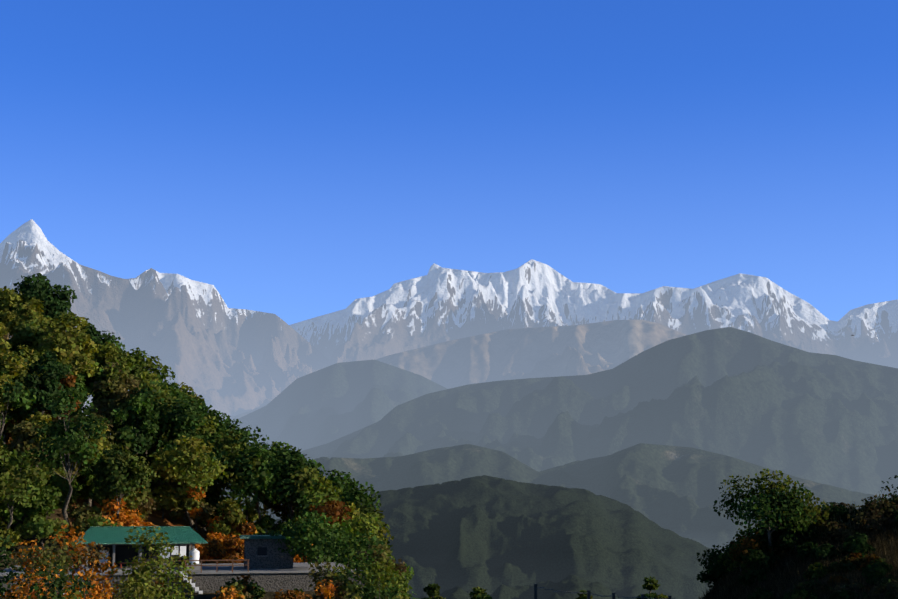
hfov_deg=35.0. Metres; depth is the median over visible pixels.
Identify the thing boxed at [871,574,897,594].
bush
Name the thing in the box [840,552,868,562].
bush
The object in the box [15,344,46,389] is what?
tree
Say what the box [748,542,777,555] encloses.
bush
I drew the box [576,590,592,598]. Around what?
tree
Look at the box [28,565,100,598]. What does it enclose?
tree
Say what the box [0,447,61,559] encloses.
tree
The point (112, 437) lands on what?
tree
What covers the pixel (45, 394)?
tree
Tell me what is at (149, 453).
tree
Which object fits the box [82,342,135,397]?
tree
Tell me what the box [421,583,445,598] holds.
tree
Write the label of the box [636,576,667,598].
tree
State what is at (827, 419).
terrain hill
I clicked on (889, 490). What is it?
bush
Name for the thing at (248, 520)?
tree
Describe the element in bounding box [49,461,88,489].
tree
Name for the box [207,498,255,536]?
tree
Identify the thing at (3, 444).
tree
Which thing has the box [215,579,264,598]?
bush wall
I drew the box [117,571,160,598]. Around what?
tree
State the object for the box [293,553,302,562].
bank bush
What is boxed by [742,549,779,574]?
bush
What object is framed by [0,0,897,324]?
sky
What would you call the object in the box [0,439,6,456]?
tree
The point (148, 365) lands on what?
tree
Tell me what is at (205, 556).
bank bush
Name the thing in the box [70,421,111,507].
tree
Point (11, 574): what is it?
tree
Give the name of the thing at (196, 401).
tree
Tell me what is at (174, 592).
bush wall
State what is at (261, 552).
hut
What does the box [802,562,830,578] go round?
bush
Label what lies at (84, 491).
tree
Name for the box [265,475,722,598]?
terrain hill
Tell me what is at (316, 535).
tree
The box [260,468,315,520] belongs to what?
tree
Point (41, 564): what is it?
tree
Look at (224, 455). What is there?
tree
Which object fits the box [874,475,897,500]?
bush
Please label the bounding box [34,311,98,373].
tree
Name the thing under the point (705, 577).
bush
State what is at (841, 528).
bush
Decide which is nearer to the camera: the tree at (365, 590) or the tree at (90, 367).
the tree at (365, 590)
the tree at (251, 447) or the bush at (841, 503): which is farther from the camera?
the tree at (251, 447)
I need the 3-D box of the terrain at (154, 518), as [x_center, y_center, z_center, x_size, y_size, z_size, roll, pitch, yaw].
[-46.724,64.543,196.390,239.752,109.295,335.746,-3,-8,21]
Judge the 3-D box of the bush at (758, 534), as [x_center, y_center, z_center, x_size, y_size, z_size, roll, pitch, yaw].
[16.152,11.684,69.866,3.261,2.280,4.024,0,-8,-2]
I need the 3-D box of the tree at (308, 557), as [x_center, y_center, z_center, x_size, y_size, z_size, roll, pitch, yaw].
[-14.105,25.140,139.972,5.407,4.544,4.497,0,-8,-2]
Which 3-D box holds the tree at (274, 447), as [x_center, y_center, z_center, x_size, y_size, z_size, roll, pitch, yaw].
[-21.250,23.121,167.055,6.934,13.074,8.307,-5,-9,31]
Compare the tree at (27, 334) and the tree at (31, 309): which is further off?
the tree at (31, 309)
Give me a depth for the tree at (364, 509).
152.60 m
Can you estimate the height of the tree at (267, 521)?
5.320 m
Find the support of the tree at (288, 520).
on the terrain at (154, 518)
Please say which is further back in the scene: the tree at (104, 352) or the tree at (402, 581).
the tree at (104, 352)
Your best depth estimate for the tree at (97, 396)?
165.02 m
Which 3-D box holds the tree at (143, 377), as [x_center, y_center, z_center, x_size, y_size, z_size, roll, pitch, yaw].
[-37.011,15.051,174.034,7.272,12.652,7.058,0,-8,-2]
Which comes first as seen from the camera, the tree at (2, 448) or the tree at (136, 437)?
the tree at (2, 448)
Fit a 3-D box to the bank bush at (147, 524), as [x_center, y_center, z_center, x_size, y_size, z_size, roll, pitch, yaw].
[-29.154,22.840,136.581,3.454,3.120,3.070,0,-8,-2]
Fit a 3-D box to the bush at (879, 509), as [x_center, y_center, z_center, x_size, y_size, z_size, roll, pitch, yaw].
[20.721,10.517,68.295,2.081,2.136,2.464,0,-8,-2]
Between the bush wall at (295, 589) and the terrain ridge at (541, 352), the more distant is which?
the terrain ridge at (541, 352)
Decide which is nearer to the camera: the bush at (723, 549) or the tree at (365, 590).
the bush at (723, 549)
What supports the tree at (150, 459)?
on the terrain at (154, 518)
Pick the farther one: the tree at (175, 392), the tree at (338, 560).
the tree at (175, 392)
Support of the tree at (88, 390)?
on the terrain at (154, 518)
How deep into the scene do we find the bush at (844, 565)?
59.69 m
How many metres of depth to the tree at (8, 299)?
190.85 m
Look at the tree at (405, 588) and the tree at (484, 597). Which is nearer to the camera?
the tree at (484, 597)
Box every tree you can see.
[0,288,28,339]
[0,321,10,351]
[0,349,35,438]
[0,350,29,443]
[0,406,52,424]
[0,417,15,438]
[0,436,8,456]
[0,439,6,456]
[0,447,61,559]
[0,501,23,526]
[0,521,27,547]
[0,527,51,598]
[0,535,100,598]
[2,286,20,338]
[2,319,47,352]
[4,413,32,444]
[5,296,54,337]
[6,411,63,466]
[7,273,76,324]
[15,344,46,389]
[16,495,68,549]
[20,351,68,414]
[25,387,110,549]
[25,524,118,598]
[27,325,98,377]
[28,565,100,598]
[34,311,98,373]
[35,362,87,419]
[35,467,82,508]
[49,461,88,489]
[52,414,82,426]
[58,411,120,503]
[59,380,91,394]
[66,322,104,372]
[66,502,104,536]
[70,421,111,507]
[75,464,111,507]
[78,328,125,373]
[81,343,134,380]
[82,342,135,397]
[87,496,144,526]
[88,360,142,431]
[88,441,156,525]
[91,388,129,429]
[105,488,155,521]
[105,527,196,598]
[109,397,160,454]
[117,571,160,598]
[122,347,175,389]
[127,383,190,495]
[129,379,202,497]
[131,372,171,391]
[131,450,153,467]
[141,447,162,461]
[143,468,154,489]
[147,396,218,520]
[147,461,177,492]
[148,435,227,528]
[149,389,216,450]
[150,484,184,518]
[169,486,215,527]
[174,381,211,410]
[176,470,222,495]
[178,485,223,530]
[187,405,235,531]
[195,507,222,525]
[202,509,253,537]
[205,427,270,497]
[205,515,257,538]
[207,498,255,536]
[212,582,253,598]
[220,419,268,499]
[220,443,288,534]
[224,441,274,522]
[238,503,265,520]
[249,514,282,534]
[254,455,323,524]
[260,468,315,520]
[263,441,293,515]
[268,515,297,533]
[270,511,356,567]
[271,446,325,481]
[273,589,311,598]
[292,476,351,561]
[298,544,330,562]
[304,561,363,598]
[312,469,381,554]
[316,531,397,598]
[327,556,353,565]
[331,501,393,562]
[344,504,392,559]
[352,537,406,598]
[356,558,409,598]
[370,567,418,598]
[379,540,413,593]
[395,585,410,597]
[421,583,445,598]
[469,587,488,598]
[476,594,491,598]
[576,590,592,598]
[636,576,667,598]
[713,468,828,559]
[793,498,896,547]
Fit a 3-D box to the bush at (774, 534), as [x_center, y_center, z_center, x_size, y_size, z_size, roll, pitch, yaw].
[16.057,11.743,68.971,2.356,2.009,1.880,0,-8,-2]
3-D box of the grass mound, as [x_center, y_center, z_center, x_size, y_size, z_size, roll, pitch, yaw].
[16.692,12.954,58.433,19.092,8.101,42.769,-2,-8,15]
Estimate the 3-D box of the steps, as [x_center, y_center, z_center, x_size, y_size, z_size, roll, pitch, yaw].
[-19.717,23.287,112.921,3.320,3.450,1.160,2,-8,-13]
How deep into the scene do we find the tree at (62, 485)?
136.86 m
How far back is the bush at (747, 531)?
72.75 m
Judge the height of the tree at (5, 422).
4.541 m
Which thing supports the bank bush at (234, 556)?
on the terrain at (154, 518)
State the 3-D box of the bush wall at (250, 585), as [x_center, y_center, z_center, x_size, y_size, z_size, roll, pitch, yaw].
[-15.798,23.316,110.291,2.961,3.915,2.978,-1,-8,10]
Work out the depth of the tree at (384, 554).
136.30 m
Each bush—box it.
[142,522,153,525]
[191,544,205,556]
[198,539,224,563]
[199,548,213,561]
[202,546,226,561]
[205,532,236,543]
[209,537,225,559]
[218,551,243,562]
[223,538,243,555]
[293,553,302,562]
[694,542,733,571]
[696,565,731,587]
[704,541,741,571]
[717,538,781,574]
[729,531,794,566]
[733,526,760,543]
[738,542,776,559]
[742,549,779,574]
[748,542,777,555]
[749,521,810,549]
[750,521,789,551]
[758,522,805,548]
[778,520,821,551]
[789,505,835,529]
[792,509,832,531]
[796,542,818,561]
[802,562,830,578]
[810,543,844,562]
[817,502,842,514]
[818,506,859,529]
[819,520,857,541]
[829,502,858,512]
[830,557,861,572]
[838,539,875,554]
[840,507,859,526]
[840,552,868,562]
[844,533,868,542]
[847,499,897,532]
[854,554,886,568]
[858,496,897,521]
[859,514,879,532]
[861,561,892,576]
[870,488,897,501]
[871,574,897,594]
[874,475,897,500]
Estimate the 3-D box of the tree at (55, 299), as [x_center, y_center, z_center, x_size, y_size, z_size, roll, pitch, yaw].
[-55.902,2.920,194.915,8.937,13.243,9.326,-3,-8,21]
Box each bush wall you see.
[153,578,180,598]
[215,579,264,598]
[225,575,265,598]
[281,588,309,598]
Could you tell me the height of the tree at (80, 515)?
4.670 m
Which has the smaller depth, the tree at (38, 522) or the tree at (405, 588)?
the tree at (38, 522)
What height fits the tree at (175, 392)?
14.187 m
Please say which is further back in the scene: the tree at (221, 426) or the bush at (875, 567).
the tree at (221, 426)
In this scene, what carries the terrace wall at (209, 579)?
on the terrain at (154, 518)
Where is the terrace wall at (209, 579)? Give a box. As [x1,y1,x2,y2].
[0,562,363,596]
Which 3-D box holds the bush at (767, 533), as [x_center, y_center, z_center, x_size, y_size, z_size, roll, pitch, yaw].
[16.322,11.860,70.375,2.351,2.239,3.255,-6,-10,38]
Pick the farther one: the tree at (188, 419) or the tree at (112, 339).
the tree at (112, 339)
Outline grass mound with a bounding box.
[698,523,897,598]
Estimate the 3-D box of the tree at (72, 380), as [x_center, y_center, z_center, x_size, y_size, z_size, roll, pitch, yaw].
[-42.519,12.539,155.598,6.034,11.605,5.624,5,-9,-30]
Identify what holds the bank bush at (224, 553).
on the terrain at (154, 518)
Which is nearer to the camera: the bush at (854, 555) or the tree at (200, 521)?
the bush at (854, 555)
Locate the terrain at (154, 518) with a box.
[0,418,897,598]
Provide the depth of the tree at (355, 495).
155.72 m
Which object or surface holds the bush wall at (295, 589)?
on the terrain at (154, 518)
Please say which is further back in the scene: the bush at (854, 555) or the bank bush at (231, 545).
the bank bush at (231, 545)
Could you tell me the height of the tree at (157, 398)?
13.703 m
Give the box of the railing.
[169,559,248,572]
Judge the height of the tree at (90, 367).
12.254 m
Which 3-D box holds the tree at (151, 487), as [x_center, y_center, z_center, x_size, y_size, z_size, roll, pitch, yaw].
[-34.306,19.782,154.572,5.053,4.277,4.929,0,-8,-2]
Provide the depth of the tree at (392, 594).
117.20 m
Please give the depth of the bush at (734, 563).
68.57 m
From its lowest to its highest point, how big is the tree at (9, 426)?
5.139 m
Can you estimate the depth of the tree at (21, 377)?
155.53 m
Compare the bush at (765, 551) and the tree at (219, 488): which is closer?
the bush at (765, 551)
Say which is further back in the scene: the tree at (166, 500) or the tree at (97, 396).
the tree at (97, 396)
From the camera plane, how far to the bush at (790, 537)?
67.28 m
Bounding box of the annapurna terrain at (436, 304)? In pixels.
[289,259,897,367]
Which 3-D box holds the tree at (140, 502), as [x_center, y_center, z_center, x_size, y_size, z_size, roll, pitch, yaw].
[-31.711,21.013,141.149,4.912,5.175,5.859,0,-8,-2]
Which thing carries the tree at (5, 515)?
on the terrain at (154, 518)
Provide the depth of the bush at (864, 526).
67.37 m
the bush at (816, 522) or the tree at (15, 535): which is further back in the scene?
the tree at (15, 535)
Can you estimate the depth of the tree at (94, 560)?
98.62 m
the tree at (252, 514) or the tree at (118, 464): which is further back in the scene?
the tree at (252, 514)
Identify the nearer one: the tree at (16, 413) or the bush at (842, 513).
the bush at (842, 513)
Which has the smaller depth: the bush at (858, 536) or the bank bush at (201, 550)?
the bush at (858, 536)
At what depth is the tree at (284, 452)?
163.40 m
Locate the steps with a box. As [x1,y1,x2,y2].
[179,572,202,593]
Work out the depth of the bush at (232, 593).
95.84 m
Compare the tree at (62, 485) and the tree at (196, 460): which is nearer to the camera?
the tree at (62, 485)
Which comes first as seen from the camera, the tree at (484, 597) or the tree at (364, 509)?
the tree at (484, 597)
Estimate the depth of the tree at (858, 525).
68.21 m
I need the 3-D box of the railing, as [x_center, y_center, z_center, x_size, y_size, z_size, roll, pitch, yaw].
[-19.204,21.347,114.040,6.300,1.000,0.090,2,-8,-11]
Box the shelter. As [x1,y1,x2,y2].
[74,526,207,572]
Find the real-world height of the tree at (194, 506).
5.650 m
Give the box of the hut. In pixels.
[239,535,294,568]
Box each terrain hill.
[219,443,889,549]
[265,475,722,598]
[300,327,897,497]
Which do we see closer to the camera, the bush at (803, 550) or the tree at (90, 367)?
the bush at (803, 550)
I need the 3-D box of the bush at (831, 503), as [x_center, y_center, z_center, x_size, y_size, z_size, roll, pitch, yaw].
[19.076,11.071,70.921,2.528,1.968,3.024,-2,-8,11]
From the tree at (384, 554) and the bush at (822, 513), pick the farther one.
the tree at (384, 554)
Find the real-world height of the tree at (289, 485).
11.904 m
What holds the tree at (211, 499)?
on the terrain at (154, 518)
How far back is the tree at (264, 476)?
151.65 m
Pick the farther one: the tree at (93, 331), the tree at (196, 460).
the tree at (93, 331)
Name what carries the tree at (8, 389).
on the terrain at (154, 518)
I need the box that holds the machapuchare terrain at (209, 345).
[0,219,333,419]
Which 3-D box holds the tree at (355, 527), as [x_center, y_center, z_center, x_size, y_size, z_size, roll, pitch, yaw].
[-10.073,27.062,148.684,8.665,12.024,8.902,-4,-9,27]
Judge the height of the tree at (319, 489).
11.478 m
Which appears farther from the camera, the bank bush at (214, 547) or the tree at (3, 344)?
the tree at (3, 344)
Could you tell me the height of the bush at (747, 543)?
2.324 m
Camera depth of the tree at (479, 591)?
93.55 m
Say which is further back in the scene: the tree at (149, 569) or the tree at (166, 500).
the tree at (166, 500)
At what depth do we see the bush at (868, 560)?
59.15 m
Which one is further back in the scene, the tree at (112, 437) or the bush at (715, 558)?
the tree at (112, 437)
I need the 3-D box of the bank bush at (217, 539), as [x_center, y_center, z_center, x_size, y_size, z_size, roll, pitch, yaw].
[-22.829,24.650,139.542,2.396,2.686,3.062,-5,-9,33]
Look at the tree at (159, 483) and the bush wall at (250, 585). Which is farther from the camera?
the tree at (159, 483)
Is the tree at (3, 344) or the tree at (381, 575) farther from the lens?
the tree at (3, 344)
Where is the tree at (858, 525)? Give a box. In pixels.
[793,498,896,547]
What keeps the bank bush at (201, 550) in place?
on the terrain at (154, 518)
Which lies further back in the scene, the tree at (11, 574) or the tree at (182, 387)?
the tree at (182, 387)
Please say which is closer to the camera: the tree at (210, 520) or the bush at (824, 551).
the bush at (824, 551)
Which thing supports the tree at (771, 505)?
on the terrain at (154, 518)
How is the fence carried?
on the terrain at (154, 518)
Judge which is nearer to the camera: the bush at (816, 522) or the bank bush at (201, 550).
the bush at (816, 522)
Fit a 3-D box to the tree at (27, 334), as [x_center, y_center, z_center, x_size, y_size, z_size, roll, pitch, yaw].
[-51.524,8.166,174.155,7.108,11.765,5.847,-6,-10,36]
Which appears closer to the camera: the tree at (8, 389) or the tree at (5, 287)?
the tree at (8, 389)
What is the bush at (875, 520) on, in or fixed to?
on the terrain at (154, 518)
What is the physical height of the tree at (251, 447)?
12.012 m
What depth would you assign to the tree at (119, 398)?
160.46 m
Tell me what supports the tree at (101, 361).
on the terrain at (154, 518)
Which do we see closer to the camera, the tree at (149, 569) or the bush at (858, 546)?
the bush at (858, 546)
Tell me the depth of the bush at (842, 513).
68.84 m
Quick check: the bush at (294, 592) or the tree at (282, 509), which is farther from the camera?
the tree at (282, 509)
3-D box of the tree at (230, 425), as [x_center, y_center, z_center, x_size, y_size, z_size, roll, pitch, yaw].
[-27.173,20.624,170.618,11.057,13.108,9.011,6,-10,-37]
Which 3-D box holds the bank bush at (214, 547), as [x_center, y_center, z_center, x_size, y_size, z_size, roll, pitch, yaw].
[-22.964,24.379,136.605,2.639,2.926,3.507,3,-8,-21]
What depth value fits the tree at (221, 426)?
161.73 m
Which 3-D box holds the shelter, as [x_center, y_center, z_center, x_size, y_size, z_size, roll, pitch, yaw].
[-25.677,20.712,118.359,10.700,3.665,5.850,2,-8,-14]
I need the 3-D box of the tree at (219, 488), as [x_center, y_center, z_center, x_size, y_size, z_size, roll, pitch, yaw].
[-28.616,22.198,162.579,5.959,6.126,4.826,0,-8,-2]
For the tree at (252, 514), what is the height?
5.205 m
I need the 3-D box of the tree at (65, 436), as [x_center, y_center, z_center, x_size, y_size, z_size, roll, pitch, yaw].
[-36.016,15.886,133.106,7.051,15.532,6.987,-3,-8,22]
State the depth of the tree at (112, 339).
188.26 m
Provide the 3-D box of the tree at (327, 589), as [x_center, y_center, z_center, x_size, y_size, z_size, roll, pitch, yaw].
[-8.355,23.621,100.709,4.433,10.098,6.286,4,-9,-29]
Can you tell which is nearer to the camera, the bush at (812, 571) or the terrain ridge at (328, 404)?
the bush at (812, 571)
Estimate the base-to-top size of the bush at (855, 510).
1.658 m
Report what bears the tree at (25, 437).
on the terrain at (154, 518)
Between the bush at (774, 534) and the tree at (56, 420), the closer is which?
the bush at (774, 534)
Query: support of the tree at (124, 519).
on the terrain at (154, 518)
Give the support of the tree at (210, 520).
on the terrain at (154, 518)
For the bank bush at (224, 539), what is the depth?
141.35 m
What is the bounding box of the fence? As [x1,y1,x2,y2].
[534,584,675,598]
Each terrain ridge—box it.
[230,320,685,421]
[231,360,446,450]

